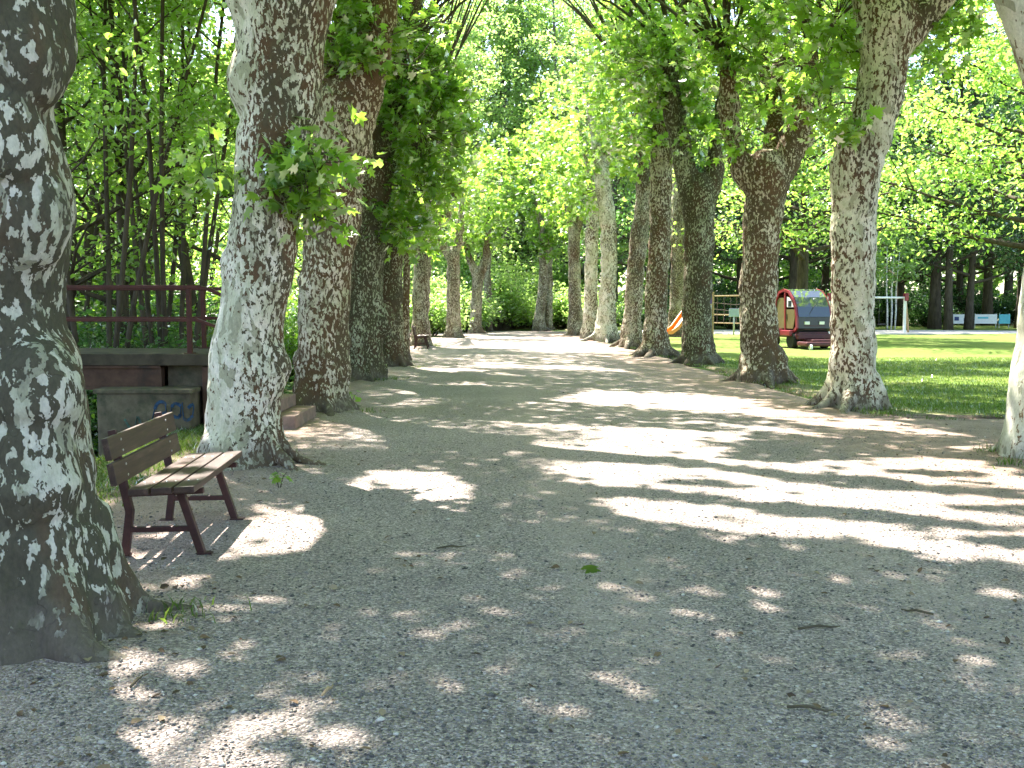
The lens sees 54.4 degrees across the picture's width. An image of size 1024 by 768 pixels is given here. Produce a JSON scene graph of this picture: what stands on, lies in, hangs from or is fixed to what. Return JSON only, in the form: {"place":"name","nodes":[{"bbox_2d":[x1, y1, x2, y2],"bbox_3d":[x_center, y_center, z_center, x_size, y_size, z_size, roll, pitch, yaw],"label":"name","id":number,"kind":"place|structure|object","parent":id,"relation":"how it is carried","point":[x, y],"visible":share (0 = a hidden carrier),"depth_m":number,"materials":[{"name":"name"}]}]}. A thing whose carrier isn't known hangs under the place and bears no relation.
{"place":"outdoors","nodes":[
{"label":"outdoors","id":0,"kind":"place"},
{"bbox_2d":[0,331,1023,767],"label":"gravel path","id":1,"kind":"structure","parent":0,"point":[504,383],"depth_m":5.81,"materials":[{"name":"grey gravel"}]},
{"bbox_2d":[0,0,204,665],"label":"plane tree","id":2,"kind":"object","parent":1,"relation":"on","point":[72,590],"visible":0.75,"depth_m":4.59,"materials":[{"name":"grey plant"}]},
{"bbox_2d":[101,412,244,555],"bbox_3d":[-2.314,0.662,6.976,0.639,0.829,1.520,0,5,-4],"label":"park bench","id":3,"kind":"object","parent":1,"relation":"on","point":[189,473],"visible":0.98,"depth_m":6.62,"materials":[{"name":"paint"}]},
{"bbox_2d":[148,0,386,470],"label":"plane tree","id":4,"kind":"object","parent":1,"relation":"on","point":[275,72],"visible":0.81,"depth_m":9.59,"materials":[{"name":"grey plant"}]},
{"bbox_2d":[333,0,485,345],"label":"plane tree","id":5,"kind":"object","parent":1,"relation":"on","point":[421,292],"visible":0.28,"depth_m":37.58,"materials":[{"name":"green plant"}]},
{"bbox_2d":[330,10,506,337],"bbox_3d":[-5.819,-11.630,45.873,11.277,20.282,7.679,0,5,0],"label":"plane tree","id":6,"kind":"object","parent":1,"relation":"on","point":[453,329],"visible":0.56,"depth_m":47.54,"materials":[{"name":"green plant"}]},
{"bbox_2d":[349,0,493,381],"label":"plane tree","id":7,"kind":"object","parent":1,"relation":"on","point":[371,319],"visible":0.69,"depth_m":20.65,"materials":[{"name":"green plant"}]},
{"bbox_2d":[402,0,487,360],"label":"plane tree","id":8,"kind":"object","parent":1,"relation":"on","point":[406,296],"visible":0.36,"depth_m":28.28,"materials":[{"name":"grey plant"}]},
{"bbox_2d":[6,382,1023,767],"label":"bark litter","id":9,"kind":"object","parent":1,"relation":"on","point":[160,718],"visible":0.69,"depth_m":4.62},
{"bbox_2d":[146,344,1023,624],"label":"grass tufts","id":10,"kind":"object","parent":1,"relation":"on","point":[165,605],"visible":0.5,"depth_m":9.80,"materials":[{"name":"green plant"}]},
{"bbox_2d":[65,0,1017,304],"label":"sky","id":11,"kind":"structure","parent":0,"point":[228,24],"materials":[{"name":"white"}]},
{"bbox_2d":[284,305,1013,398],"bbox_3d":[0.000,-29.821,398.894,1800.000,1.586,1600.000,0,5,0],"label":"ground","id":12,"kind":"structure","parent":0,"point":[529,329],"depth_m":26.31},
{"bbox_2d":[74,284,155,343],"bbox_3d":[-10.243,-0.510,24.043,5.757,3.836,5.427,-2,5,-26],"label":"shrub","id":13,"kind":"object","parent":12,"relation":"on","point":[97,303],"depth_m":23.76,"materials":[{"name":"green plant"}]},
{"bbox_2d":[65,0,171,341],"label":"woodland tree","id":14,"kind":"object","parent":12,"relation":"on","point":[92,254],"visible":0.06,"depth_m":22.69,"materials":[{"name":"green plant"}]},
{"bbox_2d":[75,297,184,347],"bbox_3d":[-9.713,-0.454,22.069,6.032,3.921,6.128,4,6,41],"label":"shrub","id":15,"kind":"object","parent":12,"relation":"on","point":[89,311],"visible":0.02,"depth_m":21.55,"materials":[{"name":"green plant"}]},
{"bbox_2d":[66,285,220,457],"bbox_3d":[-8.742,0.254,13.464,10.415,3.145,2.020,0,5,0],"label":"footbridge","id":16,"kind":"object","parent":12,"relation":"on","point":[130,387],"visible":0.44,"depth_m":12.71,"materials":[{"name":"concrete"}]},
{"bbox_2d":[78,281,208,347],"bbox_3d":[-8.086,-0.311,21.293,5.862,3.751,5.770,2,5,26],"label":"shrub","id":17,"kind":"object","parent":12,"relation":"on","point":[103,329],"visible":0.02,"depth_m":20.64,"materials":[{"name":"green plant"}]},
{"bbox_2d":[66,4,220,305],"bbox_3d":[-12.090,-7.209,26.847,7.529,16.503,12.610,1,5,15],"label":"woodland tree","id":18,"kind":"object","parent":12,"relation":"on","point":[87,241],"visible":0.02,"depth_m":27.76,"materials":[{"name":"green plant"}]},
{"bbox_2d":[54,0,235,330],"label":"woodland tree","id":19,"kind":"object","parent":12,"relation":"on","point":[92,221],"visible":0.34,"depth_m":18.79,"materials":[{"name":"green plant"}]},
{"bbox_2d":[57,0,235,347],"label":"woodland tree","id":20,"kind":"object","parent":12,"relation":"on","point":[120,213],"visible":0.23,"depth_m":19.66,"materials":[{"name":"green plant"}]},
{"bbox_2d":[54,0,239,347],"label":"woodland tree","id":21,"kind":"object","parent":12,"relation":"on","point":[129,41],"visible":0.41,"depth_m":16.88,"materials":[{"name":"green plant"}]},
{"bbox_2d":[57,0,239,347],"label":"woodland tree","id":22,"kind":"object","parent":12,"relation":"on","point":[158,7],"visible":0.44,"depth_m":18.02,"materials":[{"name":"green plant"}]},
{"bbox_2d":[87,314,210,455],"bbox_3d":[-6.028,0.362,16.924,4.796,3.069,4.721,0,5,-5],"label":"shrub","id":23,"kind":"object","parent":12,"relation":"on","point":[94,423],"visible":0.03,"depth_m":15.56,"materials":[{"name":"green plant"}]},
{"bbox_2d":[95,422,204,512],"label":"bank grass","id":24,"kind":"structure","parent":12,"relation":"on","point":[185,433],"depth_m":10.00,"materials":[{"name":"green plant"}]},
{"bbox_2d":[64,0,235,341],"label":"woodland tree","id":25,"kind":"object","parent":12,"relation":"on","point":[120,187],"visible":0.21,"depth_m":21.03,"materials":[{"name":"green plant"}]},
{"bbox_2d":[66,0,234,326],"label":"woodland tree","id":26,"kind":"object","parent":12,"relation":"on","point":[153,82],"visible":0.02,"depth_m":25.28,"materials":[{"name":"green plant"}]},
{"bbox_2d":[83,298,219,347],"bbox_3d":[-7.662,-0.466,22.293,6.032,3.921,6.128,-3,6,-33],"label":"shrub","id":27,"kind":"object","parent":12,"relation":"on","point":[176,327],"depth_m":22.00,"materials":[{"name":"green plant"}]},
{"bbox_2d":[69,0,234,301],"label":"woodland tree","id":28,"kind":"object","parent":12,"relation":"on","point":[83,213],"visible":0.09,"depth_m":28.06,"materials":[{"name":"green plant"}]},
{"bbox_2d":[70,0,234,311],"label":"woodland tree","id":29,"kind":"object","parent":12,"relation":"on","point":[199,214],"visible":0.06,"depth_m":32.64,"materials":[{"name":"green plant"}]},
{"bbox_2d":[122,4,234,307],"bbox_3d":[-12.418,-7.464,39.511,7.520,15.005,9.051,-2,5,-28],"label":"woodland tree","id":30,"kind":"object","parent":12,"relation":"on","point":[213,268],"visible":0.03,"depth_m":39.44,"materials":[{"name":"green plant"}]},
{"bbox_2d":[88,310,294,403],"bbox_3d":[-5.689,0.088,18.358,5.246,3.410,5.329,1,5,10],"label":"shrub","id":31,"kind":"object","parent":12,"relation":"on","point":[198,342],"visible":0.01,"depth_m":17.99,"materials":[{"name":"green plant"}]},
{"bbox_2d":[143,273,297,343],"bbox_3d":[-7.614,-1.020,26.178,6.819,4.433,6.928,0,5,-2],"label":"shrub","id":32,"kind":"object","parent":12,"relation":"on","point":[212,305],"visible":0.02,"depth_m":25.72,"materials":[{"name":"green plant"}]},
{"bbox_2d":[67,0,403,326],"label":"woodland tree","id":33,"kind":"object","parent":12,"relation":"on","point":[189,279],"visible":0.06,"depth_m":25.18,"materials":[{"name":"green plant"}]},
{"bbox_2d":[199,88,311,309],"bbox_3d":[-10.018,-7.265,43.868,8.940,14.400,10.761,0,5,3],"label":"woodland tree","id":34,"kind":"object","parent":12,"relation":"on","point":[298,261],"visible":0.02,"depth_m":42.84,"materials":[{"name":"green plant"}]},
{"bbox_2d":[284,312,297,382],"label":"shrub","id":35,"kind":"object","parent":12,"relation":"on","point":[291,348],"visible":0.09,"depth_m":22.18,"materials":[{"name":"green plant"}]},
{"bbox_2d":[281,394,315,428],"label":"steps","id":36,"kind":"structure","parent":12,"relation":"on","point":[294,416],"depth_m":13.62,"materials":[{"name":"stone"}]},
{"bbox_2d":[210,0,485,366],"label":"plane tree","id":37,"kind":"object","parent":12,"relation":"on","point":[395,353],"visible":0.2,"depth_m":25.20,"materials":[{"name":"green plant"}]},
{"bbox_2d":[292,0,457,415],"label":"plane tree","id":38,"kind":"object","parent":12,"relation":"on","point":[365,40],"visible":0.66,"depth_m":14.55,"materials":[{"name":"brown plant"}]},
{"bbox_2d":[410,263,471,332],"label":"shrub","id":39,"kind":"object","parent":12,"relation":"on","point":[434,283],"visible":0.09,"depth_m":55.36,"materials":[{"name":"green plant"}]},
{"bbox_2d":[410,284,474,335],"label":"shrub","id":40,"kind":"object","parent":12,"relation":"on","point":[437,315],"visible":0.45,"depth_m":49.25,"materials":[{"name":"green plant"}]},
{"bbox_2d":[410,242,493,293],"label":"shrub","id":41,"kind":"object","parent":12,"relation":"on","point":[439,265],"visible":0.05,"depth_m":64.69,"materials":[{"name":"green plant"}]},
{"bbox_2d":[413,0,534,275],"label":"woodland tree","id":42,"kind":"object","parent":12,"relation":"on","point":[474,30],"visible":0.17,"depth_m":67.11,"materials":[{"name":"green plant"}]},
{"bbox_2d":[413,0,537,269],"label":"woodland tree","id":43,"kind":"object","parent":12,"relation":"on","point":[490,58],"visible":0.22,"depth_m":80.03,"materials":[{"name":"green plant"}]},
{"bbox_2d":[460,280,511,331],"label":"shrub","id":44,"kind":"object","parent":12,"relation":"on","point":[488,308],"visible":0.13,"depth_m":57.13,"materials":[{"name":"green plant"}]},
{"bbox_2d":[443,133,536,333],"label":"plane tree","id":45,"kind":"object","parent":12,"relation":"on","point":[486,243],"visible":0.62,"depth_m":53.96,"materials":[{"name":"green plant"}]},
{"bbox_2d":[441,0,541,264],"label":"woodland tree","id":46,"kind":"object","parent":12,"relation":"on","point":[505,90],"visible":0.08,"depth_m":88.23,"materials":[{"name":"green plant"}]},
{"bbox_2d":[460,251,532,327],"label":"shrub","id":47,"kind":"object","parent":12,"relation":"on","point":[468,273],"visible":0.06,"depth_m":65.01,"materials":[{"name":"green plant"}]},
{"bbox_2d":[467,263,536,330],"bbox_3d":[-0.757,-5.543,62.929,5.540,4.418,5.252,-1,5,-15],"label":"shrub","id":48,"kind":"object","parent":12,"relation":"on","point":[518,310],"visible":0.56,"depth_m":61.97,"materials":[{"name":"green plant"}]},
{"bbox_2d":[438,0,566,279],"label":"woodland tree","id":49,"kind":"object","parent":12,"relation":"on","point":[506,60],"visible":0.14,"depth_m":88.67,"materials":[{"name":"green plant"}]},
{"bbox_2d":[474,147,539,330],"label":"plane tree","id":50,"kind":"object","parent":12,"relation":"on","point":[487,282],"visible":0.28,"depth_m":59.46,"materials":[{"name":"green plant"}]},
{"bbox_2d":[464,0,567,270],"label":"woodland tree","id":51,"kind":"object","parent":12,"relation":"on","point":[500,43],"visible":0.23,"depth_m":87.56,"materials":[{"name":"green plant"}]},
{"bbox_2d":[481,0,560,272],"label":"woodland tree","id":52,"kind":"object","parent":12,"relation":"on","point":[535,2],"visible":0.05,"depth_m":91.53,"materials":[{"name":"green plant"}]},
{"bbox_2d":[491,244,554,290],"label":"shrub","id":53,"kind":"object","parent":12,"relation":"on","point":[519,270],"visible":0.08,"depth_m":72.75,"materials":[{"name":"green plant"}]},
{"bbox_2d":[473,0,578,276],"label":"woodland tree","id":54,"kind":"object","parent":12,"relation":"on","point":[544,47],"visible":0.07,"depth_m":88.53,"materials":[{"name":"green plant"}]},
{"bbox_2d":[482,122,594,330],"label":"plane tree","id":55,"kind":"object","parent":12,"relation":"on","point":[543,248],"visible":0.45,"depth_m":59.74,"materials":[{"name":"green plant"}]},
{"bbox_2d":[510,266,567,327],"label":"shrub","id":56,"kind":"object","parent":12,"relation":"on","point":[531,283],"visible":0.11,"depth_m":69.23,"materials":[{"name":"green plant"}]},
{"bbox_2d":[65,42,1022,321],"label":"woods","id":57,"kind":"object","parent":12,"relation":"on","point":[783,270],"visible":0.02,"depth_m":96.03,"materials":[{"name":"green plant"}]},
{"bbox_2d":[471,12,621,276],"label":"woodland tree","id":58,"kind":"object","parent":12,"relation":"on","point":[527,63],"visible":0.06,"depth_m":88.83,"materials":[{"name":"green plant"}]},
{"bbox_2d":[525,172,580,329],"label":"plane tree","id":59,"kind":"object","parent":12,"relation":"on","point":[549,311],"visible":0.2,"depth_m":62.54,"materials":[{"name":"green plant"}]},
{"bbox_2d":[523,251,584,292],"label":"shrub","id":60,"kind":"object","parent":12,"relation":"on","point":[557,275],"visible":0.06,"depth_m":76.63,"materials":[{"name":"green plant"}]},
{"bbox_2d":[480,0,632,280],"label":"woodland tree","id":61,"kind":"object","parent":12,"relation":"on","point":[529,39],"visible":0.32,"depth_m":83.36,"materials":[{"name":"green plant"}]},
{"bbox_2d":[531,283,583,328],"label":"shrub","id":62,"kind":"object","parent":12,"relation":"on","point":[560,303],"visible":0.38,"depth_m":64.79,"materials":[{"name":"green plant"}]},
{"bbox_2d":[519,58,606,338],"bbox_3d":[2.202,-11.588,45.745,5.834,20.332,5.801,0,5,0],"label":"plane tree","id":63,"kind":"object","parent":12,"relation":"on","point":[590,307],"visible":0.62,"depth_m":45.97,"materials":[{"name":"green plant"}]},
{"bbox_2d":[517,98,613,335],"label":"plane tree","id":64,"kind":"object","parent":12,"relation":"on","point":[575,231],"visible":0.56,"depth_m":50.42,"materials":[{"name":"green plant"}]},
{"bbox_2d":[507,0,635,271],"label":"woodland tree","id":65,"kind":"object","parent":12,"relation":"on","point":[549,3],"depth_m":90.48,"materials":[{"name":"green plant"}]},
{"bbox_2d":[496,0,655,290],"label":"woodland tree","id":66,"kind":"object","parent":12,"relation":"on","point":[553,45],"visible":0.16,"depth_m":76.81,"materials":[{"name":"green plant"}]},
{"bbox_2d":[546,9,648,342],"bbox_3d":[4.328,-11.329,42.510,11.007,20.555,5.979,-2,5,-20],"label":"plane tree","id":67,"kind":"object","parent":12,"relation":"on","point":[606,330],"visible":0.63,"depth_m":42.90,"materials":[{"name":"green plant"}]},
{"bbox_2d":[552,0,671,326],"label":"woodland tree","id":68,"kind":"object","parent":12,"relation":"on","point":[613,190],"visible":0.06,"depth_m":68.88,"materials":[{"name":"green plant"}]},
{"bbox_2d":[562,0,681,349],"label":"plane tree","id":69,"kind":"object","parent":12,"relation":"on","point":[631,331],"visible":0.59,"depth_m":35.94,"materials":[{"name":"green plant"}]},
{"bbox_2d":[555,41,738,277],"bbox_3d":[8.424,-13.161,65.040,13.302,19.667,11.487,3,5,29],"label":"woodland tree","id":70,"kind":"object","parent":12,"relation":"on","point":[629,199],"visible":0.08,"depth_m":64.34,"materials":[{"name":"green plant"}]},
{"bbox_2d":[573,0,737,358],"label":"plane tree","id":71,"kind":"object","parent":12,"relation":"on","point":[655,335],"visible":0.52,"depth_m":30.27,"materials":[{"name":"green plant"}]},
{"bbox_2d":[601,0,763,366],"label":"plane tree","id":72,"kind":"object","parent":12,"relation":"on","point":[698,193],"visible":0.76,"depth_m":26.35,"materials":[{"name":"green plant"}]},
{"bbox_2d":[615,0,816,328],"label":"woodland tree","id":73,"kind":"object","parent":12,"relation":"on","point":[740,216],"visible":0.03,"depth_m":62.19,"materials":[{"name":"green plant"}]},
{"bbox_2d":[713,267,736,325],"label":"shrub","id":74,"kind":"object","parent":12,"relation":"on","point":[731,286],"visible":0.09,"depth_m":74.39,"materials":[{"name":"green plant"}]},
{"bbox_2d":[714,292,739,328],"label":"shrub","id":75,"kind":"object","parent":12,"relation":"on","point":[719,318],"visible":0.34,"depth_m":63.36,"materials":[{"name":"green plant"}]},
{"bbox_2d":[670,47,826,326],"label":"woodland tree","id":76,"kind":"object","parent":12,"relation":"on","point":[738,262],"visible":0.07,"depth_m":69.29,"materials":[{"name":"green plant"}]},
{"bbox_2d":[653,0,854,388],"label":"plane tree","id":77,"kind":"object","parent":12,"relation":"on","point":[763,177],"visible":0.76,"depth_m":20.19,"materials":[{"name":"green plant"}]},
{"bbox_2d":[711,0,906,288],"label":"woodland tree","id":78,"kind":"object","parent":12,"relation":"on","point":[792,258],"visible":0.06,"depth_m":65.14,"materials":[{"name":"green plant"}]},
{"bbox_2d":[779,67,916,294],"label":"woodland tree","id":79,"kind":"object","parent":12,"relation":"on","point":[824,268],"visible":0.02,"depth_m":71.39,"materials":[{"name":"green plant"}]},
{"bbox_2d":[751,0,992,413],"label":"plane tree","id":80,"kind":"object","parent":12,"relation":"on","point":[882,40],"visible":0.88,"depth_m":15.15,"materials":[{"name":"beige plant"}]},
{"bbox_2d":[780,44,980,264],"bbox_3d":[23.512,-14.474,65.157,13.785,22.242,10.885,-2,5,-26],"label":"woodland tree","id":81,"kind":"object","parent":12,"relation":"on","point":[890,204],"visible":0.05,"depth_m":64.36,"materials":[{"name":"green plant"}]},
{"bbox_2d":[822,64,971,325],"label":"woodland tree","id":82,"kind":"object","parent":12,"relation":"on","point":[900,292],"visible":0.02,"depth_m":71.00,"materials":[{"name":"green plant"}]},
{"bbox_2d":[874,284,921,325],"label":"shrub","id":83,"kind":"object","parent":12,"relation":"on","point":[880,316],"visible":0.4,"depth_m":73.21,"materials":[{"name":"green plant"}]},
{"bbox_2d":[875,277,929,324],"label":"shrub","id":84,"kind":"object","parent":12,"relation":"on","point":[880,288],"visible":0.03,"depth_m":78.61,"materials":[{"name":"green plant"}]},
{"bbox_2d":[900,293,964,326],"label":"shrub","id":85,"kind":"object","parent":12,"relation":"on","point":[918,313],"visible":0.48,"depth_m":69.44,"materials":[{"name":"green plant"}]},
{"bbox_2d":[906,270,982,324],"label":"shrub","id":86,"kind":"object","parent":12,"relation":"on","point":[923,291],"visible":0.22,"depth_m":80.79,"materials":[{"name":"green plant"}]},
{"bbox_2d":[877,0,1023,328],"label":"woodland tree","id":87,"kind":"object","parent":12,"relation":"on","point":[934,320],"visible":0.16,"depth_m":62.42,"materials":[{"name":"green plant"}]},
{"bbox_2d":[886,90,1018,324],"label":"woodland tree","id":88,"kind":"object","parent":12,"relation":"on","point":[959,282],"visible":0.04,"depth_m":79.47,"materials":[{"name":"green plant"}]},
{"bbox_2d":[915,31,1020,325],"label":"woodland tree","id":89,"kind":"object","parent":12,"relation":"on","point":[987,303],"visible":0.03,"depth_m":73.42,"materials":[{"name":"green plant"}]},
{"bbox_2d":[926,47,1023,327],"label":"woodland tree","id":90,"kind":"object","parent":12,"relation":"on","point":[1012,263],"visible":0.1,"depth_m":64.11,"materials":[{"name":"green plant"}]},
{"bbox_2d":[953,282,1015,324],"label":"shrub","id":91,"kind":"object","parent":12,"relation":"on","point":[999,305],"visible":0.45,"depth_m":78.45,"materials":[{"name":"green plant"}]},
{"bbox_2d":[986,0,1023,458],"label":"plane tree","id":92,"kind":"object","parent":12,"relation":"on","point":[1010,442],"visible":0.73,"depth_m":10.33,"materials":[{"name":"grey plant"}]},
{"bbox_2d":[560,325,1016,419],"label":"lawn","id":93,"kind":"structure","parent":0,"point":[927,346],"depth_m":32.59,"materials":[{"name":"green plant"}]},
{"bbox_2d":[667,292,713,337],"bbox_3d":[8.070,-3.201,45.947,3.156,2.280,0.720,-4,6,-42],"label":"playground slide","id":94,"kind":"object","parent":93,"relation":"on","point":[675,326],"visible":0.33,"depth_m":45.75,"materials":[{"name":"orange plastic"}]},
{"bbox_2d":[668,74,715,336],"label":"plane tree","id":95,"kind":"object","parent":93,"relation":"on","point":[676,281],"visible":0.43,"depth_m":48.41,"materials":[{"name":"grey plant"}]},
{"bbox_2d":[620,0,951,288],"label":"spreading tree","id":96,"kind":"object","parent":93,"relation":"on","point":[805,232],"visible":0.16,"depth_m":44.97,"materials":[{"name":"green plant"}]},
{"bbox_2d":[776,289,830,349],"bbox_3d":[10.713,-2.407,36.554,1.858,2.170,3.550,-1,5,-12],"label":"ride on mower","id":97,"kind":"object","parent":93,"relation":"on","point":[803,315],"visible":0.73,"depth_m":35.92,"materials":[{"name":"red paint"}]},
{"bbox_2d":[876,219,929,329],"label":"birch tree","id":98,"kind":"object","parent":93,"relation":"on","point":[897,268],"visible":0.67,"depth_m":59.40,"materials":[{"name":"green plant"}]},
{"bbox_2d":[797,0,1023,263],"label":"spreading tree","id":99,"kind":"object","parent":93,"relation":"on","point":[998,76],"visible":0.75,"depth_m":35.87,"materials":[{"name":"green plant"}]},
{"bbox_2d":[883,0,1023,329],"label":"woodland tree","id":100,"kind":"object","parent":93,"relation":"on","point":[948,309],"visible":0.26,"depth_m":61.11,"materials":[{"name":"green plant"}]},
{"bbox_2d":[887,49,1023,329],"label":"woodland tree","id":101,"kind":"object","parent":93,"relation":"on","point":[972,264],"visible":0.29,"depth_m":61.90,"materials":[{"name":"green plant"}]},
{"bbox_2d":[618,330,1016,333],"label":"playground sand","id":102,"kind":"structure","parent":0,"point":[909,332],"depth_m":54.46,"materials":[{"name":"beige sand"}]},
{"bbox_2d":[827,293,908,332],"bbox_3d":[19.491,-3.834,54.342,4.952,2.231,0.996,0,5,-3],"label":"swing set","id":103,"kind":"object","parent":102,"relation":"on","point":[905,297],"visible":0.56,"depth_m":53.97,"materials":[{"name":"white paint"}]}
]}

